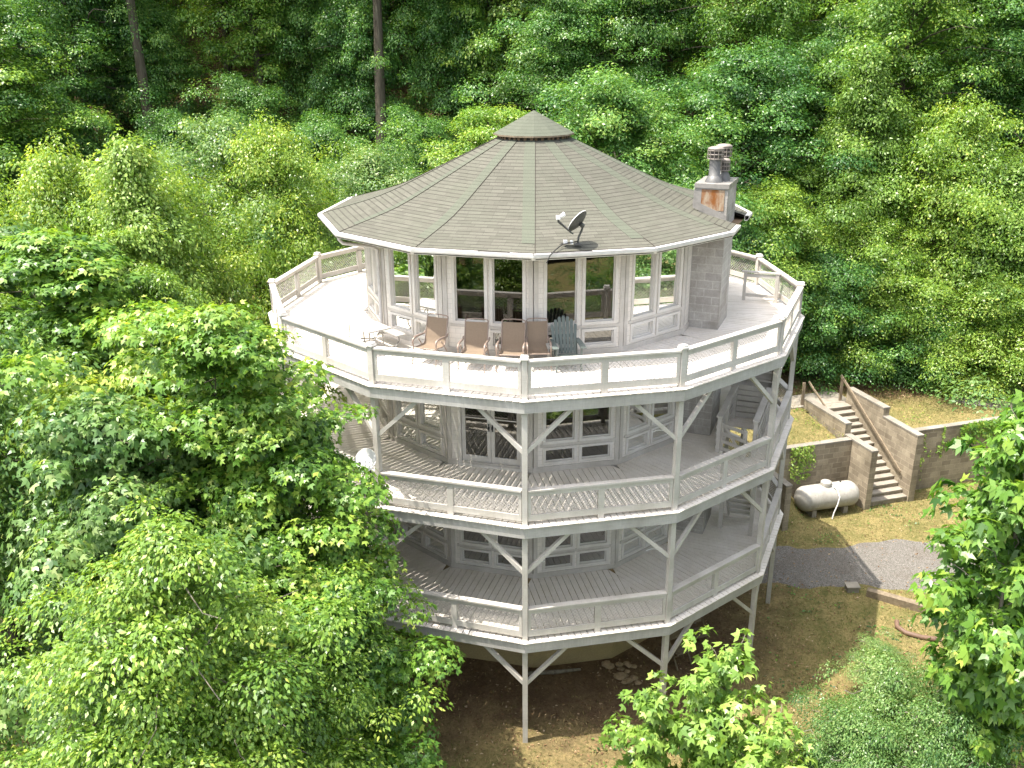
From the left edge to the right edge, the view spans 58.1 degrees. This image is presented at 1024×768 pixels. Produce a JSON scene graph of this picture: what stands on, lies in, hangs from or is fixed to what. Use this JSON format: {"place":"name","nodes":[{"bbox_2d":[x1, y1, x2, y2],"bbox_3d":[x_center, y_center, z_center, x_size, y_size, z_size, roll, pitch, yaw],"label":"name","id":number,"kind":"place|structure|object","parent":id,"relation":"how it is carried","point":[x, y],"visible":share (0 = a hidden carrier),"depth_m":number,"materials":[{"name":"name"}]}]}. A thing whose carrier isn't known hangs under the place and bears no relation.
{"place":"outdoors","nodes":[
{"label":"outdoors","id":0,"kind":"place"},
{"bbox_2d":[0,0,1023,767],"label":"ground","id":1,"kind":"structure","parent":0,"point":[550,700],"depth_m":24.06,"materials":[{"name":"soil"}]},
{"bbox_2d":[0,108,95,236],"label":"understory tree","id":2,"kind":"object","parent":1,"relation":"on","point":[16,142],"visible":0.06,"depth_m":39.10,"materials":[{"name":"green plant"}]},
{"bbox_2d":[0,0,122,228],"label":"oak tree","id":3,"kind":"object","parent":1,"relation":"on","point":[17,75],"visible":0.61,"depth_m":38.35,"materials":[{"name":"green plant"}]},
{"bbox_2d":[0,213,128,639],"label":"tree","id":4,"kind":"object","parent":1,"relation":"on","point":[5,230],"visible":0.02,"depth_m":23.61,"materials":[{"name":"green plant"}]},
{"bbox_2d":[11,0,158,151],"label":"oak tree","id":5,"kind":"object","parent":1,"relation":"on","point":[74,6],"visible":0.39,"depth_m":44.04,"materials":[{"name":"green plant"}]},
{"bbox_2d":[0,0,173,189],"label":"oak tree","id":6,"kind":"object","parent":1,"relation":"on","point":[21,39],"visible":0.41,"depth_m":41.11,"materials":[{"name":"green plant"}]},
{"bbox_2d":[32,99,152,232],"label":"understory tree","id":7,"kind":"object","parent":1,"relation":"on","point":[85,140],"visible":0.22,"depth_m":41.35,"materials":[{"name":"green plant"}]},
{"bbox_2d":[0,125,208,340],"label":"bushy tree","id":8,"kind":"object","parent":1,"relation":"on","point":[63,196],"visible":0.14,"depth_m":27.36,"materials":[{"name":"green plant"}]},
{"bbox_2d":[36,0,185,140],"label":"understory tree","id":9,"kind":"object","parent":1,"relation":"on","point":[102,6],"visible":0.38,"depth_m":45.73,"materials":[{"name":"green plant"}]},
{"bbox_2d":[0,303,226,767],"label":"grey green tree","id":10,"kind":"object","parent":1,"relation":"on","point":[8,458],"visible":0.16,"depth_m":17.56,"materials":[{"name":"green plant"}]},
{"bbox_2d":[0,224,267,630],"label":"maple tree","id":11,"kind":"object","parent":1,"relation":"on","point":[43,270],"visible":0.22,"depth_m":19.66,"materials":[{"name":"green plant"}]},
{"bbox_2d":[0,382,272,766],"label":"grey leaved bush","id":12,"kind":"object","parent":1,"relation":"on","point":[93,444],"visible":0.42,"depth_m":15.65,"materials":[{"name":"green plant"}]},
{"bbox_2d":[126,0,156,162],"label":"trunk","id":13,"kind":"object","parent":1,"relation":"on","point":[141,72],"visible":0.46,"depth_m":43.53,"materials":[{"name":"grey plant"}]},
{"bbox_2d":[70,0,222,144],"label":"understory tree","id":14,"kind":"object","parent":1,"relation":"on","point":[164,52],"visible":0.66,"depth_m":45.04,"materials":[{"name":"green plant"}]},
{"bbox_2d":[44,262,260,428],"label":"hornbeam tree","id":15,"kind":"object","parent":1,"relation":"on","point":[163,280],"visible":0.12,"depth_m":21.08,"materials":[{"name":"green plant"}]},
{"bbox_2d":[45,124,264,356],"bbox_3d":[-9.918,-0.289,25.799,6.835,13.436,7.065,-20,28,-41],"label":"bushy tree","id":16,"kind":"object","parent":1,"relation":"on","point":[136,200],"visible":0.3,"depth_m":24.22,"materials":[{"name":"green plant"}]},
{"bbox_2d":[57,223,261,382],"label":"hornbeam tree","id":17,"kind":"object","parent":1,"relation":"on","point":[122,239],"visible":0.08,"depth_m":23.43,"materials":[{"name":"green plant"}]},
{"bbox_2d":[122,105,217,222],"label":"understory tree","id":18,"kind":"object","parent":1,"relation":"on","point":[166,122],"visible":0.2,"depth_m":41.69,"materials":[{"name":"green plant"}]},
{"bbox_2d":[0,621,351,767],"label":"hornbeam tree","id":19,"kind":"object","parent":1,"relation":"on","point":[74,719],"visible":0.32,"depth_m":13.22,"materials":[{"name":"green plant"}]},
{"bbox_2d":[99,151,302,428],"bbox_3d":[-9.871,-1.260,28.692,7.687,11.841,7.195,-5,21,-13],"label":"bushy tree","id":20,"kind":"object","parent":1,"relation":"on","point":[210,252],"visible":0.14,"depth_m":27.41,"materials":[{"name":"green plant"}]},
{"bbox_2d":[14,301,407,674],"bbox_3d":[-5.142,3.723,18.044,6.134,11.210,5.840,-17,26,-38],"label":"maple tree","id":21,"kind":"object","parent":1,"relation":"on","point":[208,338],"visible":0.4,"depth_m":16.11,"materials":[{"name":"green plant"}]},
{"bbox_2d":[0,295,435,666],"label":"maple tree","id":22,"kind":"object","parent":1,"relation":"on","point":[129,358],"visible":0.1,"depth_m":17.41,"materials":[{"name":"green plant"}]},
{"bbox_2d":[141,69,304,201],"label":"understory tree","id":23,"kind":"object","parent":1,"relation":"on","point":[244,95],"visible":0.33,"depth_m":42.24,"materials":[{"name":"green plant"}]},
{"bbox_2d":[0,495,453,767],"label":"hornbeam tree","id":24,"kind":"object","parent":1,"relation":"on","point":[163,553],"visible":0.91,"depth_m":12.89,"materials":[{"name":"green plant"}]},
{"bbox_2d":[91,105,364,370],"bbox_3d":[-10.661,-4.512,34.252,12.514,11.194,12.393,-4,21,-10],"label":"grey green tree","id":25,"kind":"object","parent":1,"relation":"on","point":[213,129],"visible":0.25,"depth_m":31.93,"materials":[{"name":"green plant"}]},
{"bbox_2d":[174,0,319,127],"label":"oak tree","id":26,"kind":"object","parent":1,"relation":"on","point":[253,38],"visible":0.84,"depth_m":44.70,"materials":[{"name":"green plant"}]},
{"bbox_2d":[187,106,358,394],"bbox_3d":[-8.149,-4.013,32.683,7.687,11.303,7.195,-17,26,-38],"label":"bushy tree","id":27,"kind":"object","parent":1,"relation":"on","point":[270,164],"visible":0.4,"depth_m":30.76,"materials":[{"name":"green plant"}]},
{"bbox_2d":[122,509,458,767],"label":"maple tree","id":28,"kind":"object","parent":1,"relation":"on","point":[288,567],"visible":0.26,"depth_m":15.87,"materials":[{"name":"green plant"}]},
{"bbox_2d":[163,621,438,767],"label":"hornbeam tree","id":29,"kind":"object","parent":1,"relation":"on","point":[332,718],"visible":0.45,"depth_m":14.69,"materials":[{"name":"green plant"}]},
{"bbox_2d":[207,404,397,626],"bbox_3d":[-4.305,4.856,18.611,4.301,8.713,5.039,-5,21,-11],"label":"maple tree","id":30,"kind":"object","parent":1,"relation":"on","point":[224,506],"visible":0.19,"depth_m":17.67,"materials":[{"name":"green plant"}]},
{"bbox_2d":[231,0,385,132],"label":"understory tree","id":31,"kind":"object","parent":1,"relation":"on","point":[308,32],"visible":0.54,"depth_m":45.73,"materials":[{"name":"green plant"}]},
{"bbox_2d":[273,106,393,199],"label":"understory tree","id":32,"kind":"object","parent":1,"relation":"on","point":[317,128],"visible":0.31,"depth_m":41.44,"materials":[{"name":"green plant"}]},
{"bbox_2d":[229,515,466,767],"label":"maple tree","id":33,"kind":"object","parent":1,"relation":"on","point":[399,749],"visible":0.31,"depth_m":16.15,"materials":[{"name":"green plant"}]},
{"bbox_2d":[255,139,448,291],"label":"grey green tree","id":34,"kind":"object","parent":1,"relation":"on","point":[359,183],"visible":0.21,"depth_m":34.27,"materials":[{"name":"green plant"}]},
{"bbox_2d":[273,0,469,151],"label":"understory tree","id":35,"kind":"object","parent":1,"relation":"on","point":[358,17],"visible":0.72,"depth_m":44.50,"materials":[{"name":"green plant"}]},
{"bbox_2d":[373,0,395,177],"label":"trunk","id":36,"kind":"object","parent":1,"relation":"on","point":[380,99],"visible":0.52,"depth_m":43.59,"materials":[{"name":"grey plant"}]},
{"bbox_2d":[310,101,476,179],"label":"understory tree","id":37,"kind":"object","parent":1,"relation":"on","point":[431,130],"visible":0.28,"depth_m":41.60,"materials":[{"name":"green plant"}]},
{"bbox_2d":[383,0,518,155],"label":"understory tree","id":38,"kind":"object","parent":1,"relation":"on","point":[448,37],"visible":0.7,"depth_m":44.44,"materials":[{"name":"green plant"}]},
{"bbox_2d":[369,94,608,175],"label":"oak tree","id":39,"kind":"object","parent":1,"relation":"on","point":[473,120],"visible":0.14,"depth_m":35.23,"materials":[{"name":"green plant"}]},
{"bbox_2d":[434,0,555,112],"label":"oak tree","id":40,"kind":"object","parent":1,"relation":"on","point":[471,10],"visible":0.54,"depth_m":43.67,"materials":[{"name":"green plant"}]},
{"bbox_2d":[33,0,1018,376],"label":"undergrowth","id":41,"kind":"object","parent":1,"relation":"on","point":[395,98],"visible":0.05,"depth_m":49.79,"materials":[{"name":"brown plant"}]},
{"bbox_2d":[268,110,804,742],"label":"round house","id":42,"kind":"structure","parent":1,"relation":"on","point":[614,498],"depth_m":21.25,"materials":[{"name":"wood"}]},
{"bbox_2d":[386,249,413,334],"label":"window","id":43,"kind":"structure","parent":42,"relation":"in","point":[399,265],"depth_m":21.72,"materials":[{"name":"paint"}]},
{"bbox_2d":[411,254,438,338],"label":"window","id":44,"kind":"structure","parent":42,"relation":"in","point":[424,277],"depth_m":21.12,"materials":[{"name":"glass"}]},
{"bbox_2d":[412,313,448,367],"bbox_3d":[-1.790,-0.977,20.349,0.633,1.014,0.728,9,22,23],"label":"sling chair","id":45,"kind":"object","parent":42,"relation":"on","point":[435,333],"visible":0.88,"depth_m":20.47,"materials":[{"name":"fabric"}]},
{"bbox_2d":[418,403,442,454],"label":"window","id":46,"kind":"structure","parent":42,"relation":"in","point":[430,415],"depth_m":22.30,"materials":[{"name":"paint"}]},
{"bbox_2d":[451,256,487,323],"bbox_3d":[-0.936,-2.126,20.488,0.828,1.643,0.094,5,21,14],"label":"window","id":47,"kind":"structure","parent":42,"relation":"in","point":[468,274],"depth_m":20.52,"materials":[{"name":"glass"}]},
{"bbox_2d":[457,318,489,372],"bbox_3d":[-0.825,-0.844,19.974,0.633,1.014,0.728,3,21,9],"label":"sling chair","id":48,"kind":"object","parent":42,"relation":"on","point":[475,338],"visible":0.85,"depth_m":20.13,"materials":[{"name":"fabric"}]},
{"bbox_2d":[459,530,491,566],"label":"window","id":49,"kind":"structure","parent":42,"relation":"in","point":[478,556],"depth_m":22.80,"materials":[{"name":"paint"}]},
{"bbox_2d":[461,407,490,462],"bbox_3d":[-0.849,0.926,21.599,0.709,2.070,0.128,5,21,14],"label":"door","id":50,"kind":"structure","parent":42,"relation":"in","point":[476,429],"depth_m":21.74,"materials":[{"name":"paint"}]},
{"bbox_2d":[491,411,519,465],"bbox_3d":[-0.155,0.987,21.421,0.709,2.070,0.128,5,21,14],"label":"door","id":51,"kind":"structure","parent":42,"relation":"in","point":[502,451],"depth_m":21.60,"materials":[{"name":"paint"}]},
{"bbox_2d":[489,258,525,348],"bbox_3d":[-0.086,-1.804,20.362,0.828,2.169,0.094,5,21,14],"label":"window","id":52,"kind":"structure","parent":42,"relation":"in","point":[507,277],"depth_m":20.31,"materials":[{"name":"glass"}]},
{"bbox_2d":[495,319,526,372],"bbox_3d":[-0.006,-0.828,19.917,0.633,1.014,0.728,2,21,7],"label":"sling chair","id":53,"kind":"object","parent":42,"relation":"on","point":[512,339],"visible":0.87,"depth_m":20.08,"materials":[{"name":"fabric"}]},
{"bbox_2d":[525,318,551,371],"bbox_3d":[0.567,-0.854,19.975,0.557,1.014,0.728,-2,20,-3],"label":"sling chair","id":54,"kind":"object","parent":42,"relation":"on","point":[538,337],"visible":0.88,"depth_m":20.14,"materials":[{"name":"fabric"}]},
{"bbox_2d":[542,499,574,570],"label":"window","id":55,"kind":"structure","parent":42,"relation":"in","point":[564,559],"depth_m":22.58,"materials":[{"name":"paint"}]},
{"bbox_2d":[543,380,577,464],"bbox_3d":[1.108,0.854,21.340,0.828,2.149,0.094,-5,21,-12],"label":"window","id":56,"kind":"structure","parent":42,"relation":"in","point":[567,429],"depth_m":21.50,"materials":[{"name":"glass"}]},
{"bbox_2d":[543,258,580,349],"bbox_3d":[1.089,-1.807,20.347,0.828,2.169,0.094,-5,21,-12],"label":"window","id":57,"kind":"structure","parent":42,"relation":"in","point":[561,296],"depth_m":20.28,"materials":[{"name":"glass"}]},
{"bbox_2d":[550,316,586,372],"bbox_3d":[1.175,-0.863,19.963,0.730,1.061,0.879,-3,21,-7],"label":"adirondack chair","id":58,"kind":"object","parent":42,"relation":"on","point":[566,335],"visible":0.92,"depth_m":20.14,"materials":[{"name":"green paint"}]},
{"bbox_2d":[576,492,609,566],"bbox_3d":[1.986,3.471,22.519,0.828,2.149,0.094,-5,21,-12],"label":"window","id":59,"kind":"structure","parent":42,"relation":"in","point":[592,556],"depth_m":22.72,"materials":[{"name":"paint"}]},
{"bbox_2d":[579,407,613,461],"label":"window","id":60,"kind":"structure","parent":42,"relation":"in","point":[595,422],"depth_m":21.65,"materials":[{"name":"paint"}]},
{"bbox_2d":[581,256,618,346],"bbox_3d":[1.948,-1.879,20.524,0.828,2.169,0.094,-5,21,-12],"label":"window","id":61,"kind":"structure","parent":42,"relation":"in","point":[599,274],"depth_m":20.54,"materials":[{"name":"glass"}]},
{"bbox_2d":[625,404,650,454],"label":"window","id":62,"kind":"structure","parent":42,"relation":"in","point":[636,420],"depth_m":22.22,"materials":[{"name":"paint"}]},
{"bbox_2d":[630,253,658,342],"bbox_3d":[2.995,-2.072,21.022,0.828,2.169,0.094,-17,26,-37],"label":"window","id":63,"kind":"structure","parent":42,"relation":"in","point":[645,266],"depth_m":21.07,"materials":[{"name":"glass"}]},
{"bbox_2d":[655,248,683,334],"bbox_3d":[3.667,-2.275,21.553,0.828,2.169,0.094,-17,26,-37],"label":"window","id":64,"kind":"structure","parent":42,"relation":"in","point":[670,262],"depth_m":21.61,"materials":[{"name":"glass"}]},
{"bbox_2d":[450,0,686,141],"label":"oak tree","id":65,"kind":"object","parent":1,"relation":"on","point":[589,30],"visible":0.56,"depth_m":40.69,"materials":[{"name":"green plant"}]},
{"bbox_2d":[469,0,680,120],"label":"grey green tree","id":66,"kind":"object","parent":1,"relation":"on","point":[605,58],"visible":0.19,"depth_m":41.99,"materials":[{"name":"green plant"}]},
{"bbox_2d":[526,79,758,221],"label":"oak tree","id":67,"kind":"object","parent":1,"relation":"on","point":[663,145],"visible":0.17,"depth_m":36.01,"materials":[{"name":"green plant"}]},
{"bbox_2d":[524,61,763,212],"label":"oak tree","id":68,"kind":"object","parent":1,"relation":"on","point":[603,94],"visible":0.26,"depth_m":34.82,"materials":[{"name":"green plant"}]},
{"bbox_2d":[598,670,695,767],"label":"tulip poplar tree","id":69,"kind":"object","parent":1,"relation":"on","point":[648,733],"visible":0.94,"depth_m":17.37,"materials":[{"name":"green plant"}]},
{"bbox_2d":[578,0,722,113],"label":"oak tree","id":70,"kind":"object","parent":1,"relation":"on","point":[649,14],"visible":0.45,"depth_m":44.12,"materials":[{"name":"green plant"}]},
{"bbox_2d":[390,492,1019,767],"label":"fallen leaves","id":71,"kind":"object","parent":1,"relation":"on","point":[668,666],"depth_m":23.24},
{"bbox_2d":[666,666,746,767],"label":"tulip poplar tree","id":72,"kind":"object","parent":1,"relation":"on","point":[701,701],"visible":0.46,"depth_m":17.11,"materials":[{"name":"green plant"}]},
{"bbox_2d":[625,145,802,269],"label":"understory tree","id":73,"kind":"object","parent":1,"relation":"on","point":[691,174],"visible":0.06,"depth_m":35.36,"materials":[{"name":"green plant"}]},
{"bbox_2d":[660,625,781,767],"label":"tulip poplar tree","id":74,"kind":"object","parent":1,"relation":"on","point":[725,668],"visible":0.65,"depth_m":17.03,"materials":[{"name":"green plant"}]},
{"bbox_2d":[598,0,861,176],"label":"oak tree","id":75,"kind":"object","parent":1,"relation":"on","point":[752,17],"visible":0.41,"depth_m":40.37,"materials":[{"name":"green plant"}]},
{"bbox_2d":[629,34,879,282],"bbox_3d":[10.576,-9.121,39.630,11.733,11.121,12.079,-16,26,-36],"label":"oak tree","id":76,"kind":"object","parent":1,"relation":"on","point":[754,64],"visible":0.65,"depth_m":37.16,"materials":[{"name":"green plant"}]},
{"bbox_2d":[712,696,817,767],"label":"tulip poplar tree","id":77,"kind":"object","parent":1,"relation":"on","point":[771,735],"visible":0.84,"depth_m":16.63,"materials":[{"name":"green plant"}]},
{"bbox_2d":[730,214,812,391],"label":"understory tree","id":78,"kind":"object","parent":1,"relation":"on","point":[742,234],"visible":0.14,"depth_m":34.69,"materials":[{"name":"green plant"}]},
{"bbox_2d":[775,437,851,498],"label":"retaining wall","id":79,"kind":"structure","parent":1,"relation":"on","point":[832,459],"depth_m":31.98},
{"bbox_2d":[794,479,859,518],"bbox_3d":[10.799,3.927,31.526,2.348,1.335,1.015,-5,21,-13],"label":"gas tank","id":80,"kind":"object","parent":1,"relation":"on","point":[811,500],"visible":1,"depth_m":31.21,"materials":[{"name":"metal"}]},
{"bbox_2d":[760,680,911,767],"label":"feathery shrub","id":81,"kind":"object","parent":1,"relation":"on","point":[821,721],"visible":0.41,"depth_m":17.09,"materials":[{"name":"green plant"}]},
{"bbox_2d":[771,239,911,395],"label":"understory tree","id":82,"kind":"object","parent":1,"relation":"on","point":[828,262],"visible":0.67,"depth_m":35.59,"materials":[{"name":"green plant"}]},
{"bbox_2d":[741,2,946,203],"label":"oak tree","id":83,"kind":"object","parent":1,"relation":"on","point":[831,43],"visible":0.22,"depth_m":40.42,"materials":[{"name":"green plant"}]},
{"bbox_2d":[778,375,924,509],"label":"garden steps","id":84,"kind":"structure","parent":1,"relation":"on","point":[885,455],"depth_m":32.79,"materials":[{"name":"concrete"}]},
{"bbox_2d":[785,35,949,346],"bbox_3d":[14.496,-7.639,37.679,7.588,12.448,7.341,7,22,19],"label":"bushy tree","id":85,"kind":"object","parent":1,"relation":"on","point":[865,102],"visible":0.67,"depth_m":36.41,"materials":[{"name":"green plant"}]},
{"bbox_2d":[792,690,950,767],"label":"feathery shrub","id":86,"kind":"object","parent":1,"relation":"on","point":[880,757],"visible":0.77,"depth_m":16.26,"materials":[{"name":"green plant"}]},
{"bbox_2d":[800,209,958,392],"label":"bushy tree","id":87,"kind":"object","parent":1,"relation":"on","point":[861,240],"visible":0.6,"depth_m":35.81,"materials":[{"name":"green plant"}]},
{"bbox_2d":[838,626,922,712],"bbox_3d":[8.954,7.047,22.266,1.980,1.926,2.922,-2,20,-4],"label":"feathery shrub","id":88,"kind":"object","parent":1,"relation":"on","point":[880,648],"visible":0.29,"depth_m":22.15,"materials":[{"name":"green leaf"},{"name":"pale bark"}]},
{"bbox_2d":[806,644,956,767],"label":"feathery shrub","id":89,"kind":"object","parent":1,"relation":"on","point":[886,702],"visible":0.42,"depth_m":17.23,"materials":[{"name":"green plant"}]},
{"bbox_2d":[801,291,1002,392],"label":"understory tree","id":90,"kind":"object","parent":1,"relation":"on","point":[903,372],"visible":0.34,"depth_m":35.96,"materials":[{"name":"green plant"}]},
{"bbox_2d":[798,0,1008,239],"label":"oak tree","id":91,"kind":"object","parent":1,"relation":"on","point":[906,57],"visible":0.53,"depth_m":37.34,"materials":[{"name":"green plant"}]},
{"bbox_2d":[801,0,1023,216],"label":"oak tree","id":92,"kind":"object","parent":1,"relation":"on","point":[1009,44],"visible":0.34,"depth_m":39.83,"materials":[{"name":"green plant"}]},
{"bbox_2d":[866,85,1023,382],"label":"bushy tree","id":93,"kind":"object","parent":1,"relation":"on","point":[961,144],"visible":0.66,"depth_m":35.37,"materials":[{"name":"green plant"}]},
{"bbox_2d":[873,272,1023,410],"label":"bushy tree","id":94,"kind":"object","parent":1,"relation":"on","point":[967,309],"visible":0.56,"depth_m":34.82,"materials":[{"name":"green plant"}]},
{"bbox_2d":[877,691,1023,767],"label":"feathery shrub","id":95,"kind":"object","parent":1,"relation":"on","point":[954,753],"visible":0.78,"depth_m":15.93,"materials":[{"name":"green plant"}]},
{"bbox_2d":[879,660,1023,767],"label":"feathery shrub","id":96,"kind":"object","parent":1,"relation":"on","point":[922,670],"visible":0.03,"depth_m":17.29,"materials":[{"name":"green plant"}]},
{"bbox_2d":[914,416,1007,489],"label":"retaining wall","id":97,"kind":"structure","parent":1,"relation":"on","point":[934,468],"depth_m":33.15,"materials":[{"name":"concrete"}]},
{"bbox_2d":[903,152,1023,392],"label":"bushy tree","id":98,"kind":"object","parent":1,"relation":"on","point":[1016,178],"visible":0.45,"depth_m":35.05,"materials":[{"name":"green plant"}]},
{"bbox_2d":[907,389,1023,767],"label":"tulip poplar tree","id":99,"kind":"object","parent":1,"relation":"on","point":[987,651],"visible":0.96,"depth_m":15.13,"materials":[{"name":"green plant"}]},
{"bbox_2d":[925,466,1023,741],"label":"tulip poplar tree","id":100,"kind":"object","parent":1,"relation":"on","point":[961,558],"visible":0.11,"depth_m":17.14,"materials":[{"name":"green plant"}]},
{"bbox_2d":[411,479,1021,767],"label":"lawn grass","id":101,"kind":"structure","parent":0,"point":[754,638],"depth_m":24.88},
{"bbox_2d":[762,539,974,592],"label":"gravel path","id":102,"kind":"structure","parent":0,"point":[905,560],"depth_m":28.46,"materials":[{"name":"gravel"}]},
{"bbox_2d":[778,371,1021,444],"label":"lawn terrace","id":103,"kind":"structure","parent":0,"point":[817,433],"depth_m":34.48,"materials":[{"name":"plant"}]},
{"bbox_2d":[731,173,876,370],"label":"bushy tree","id":104,"kind":"object","parent":103,"relation":"on","point":[786,207],"visible":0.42,"depth_m":35.32,"materials":[{"name":"green plant"}]},
{"bbox_2d":[732,368,1023,443],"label":"terrace grass","id":105,"kind":"structure","parent":103,"relation":"on","point":[899,410],"depth_m":34.52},
{"bbox_2d":[924,368,1012,422],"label":"grey green tree","id":106,"kind":"object","parent":103,"relation":"on","point":[953,399],"visible":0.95,"depth_m":26.77,"materials":[{"name":"green plant"}]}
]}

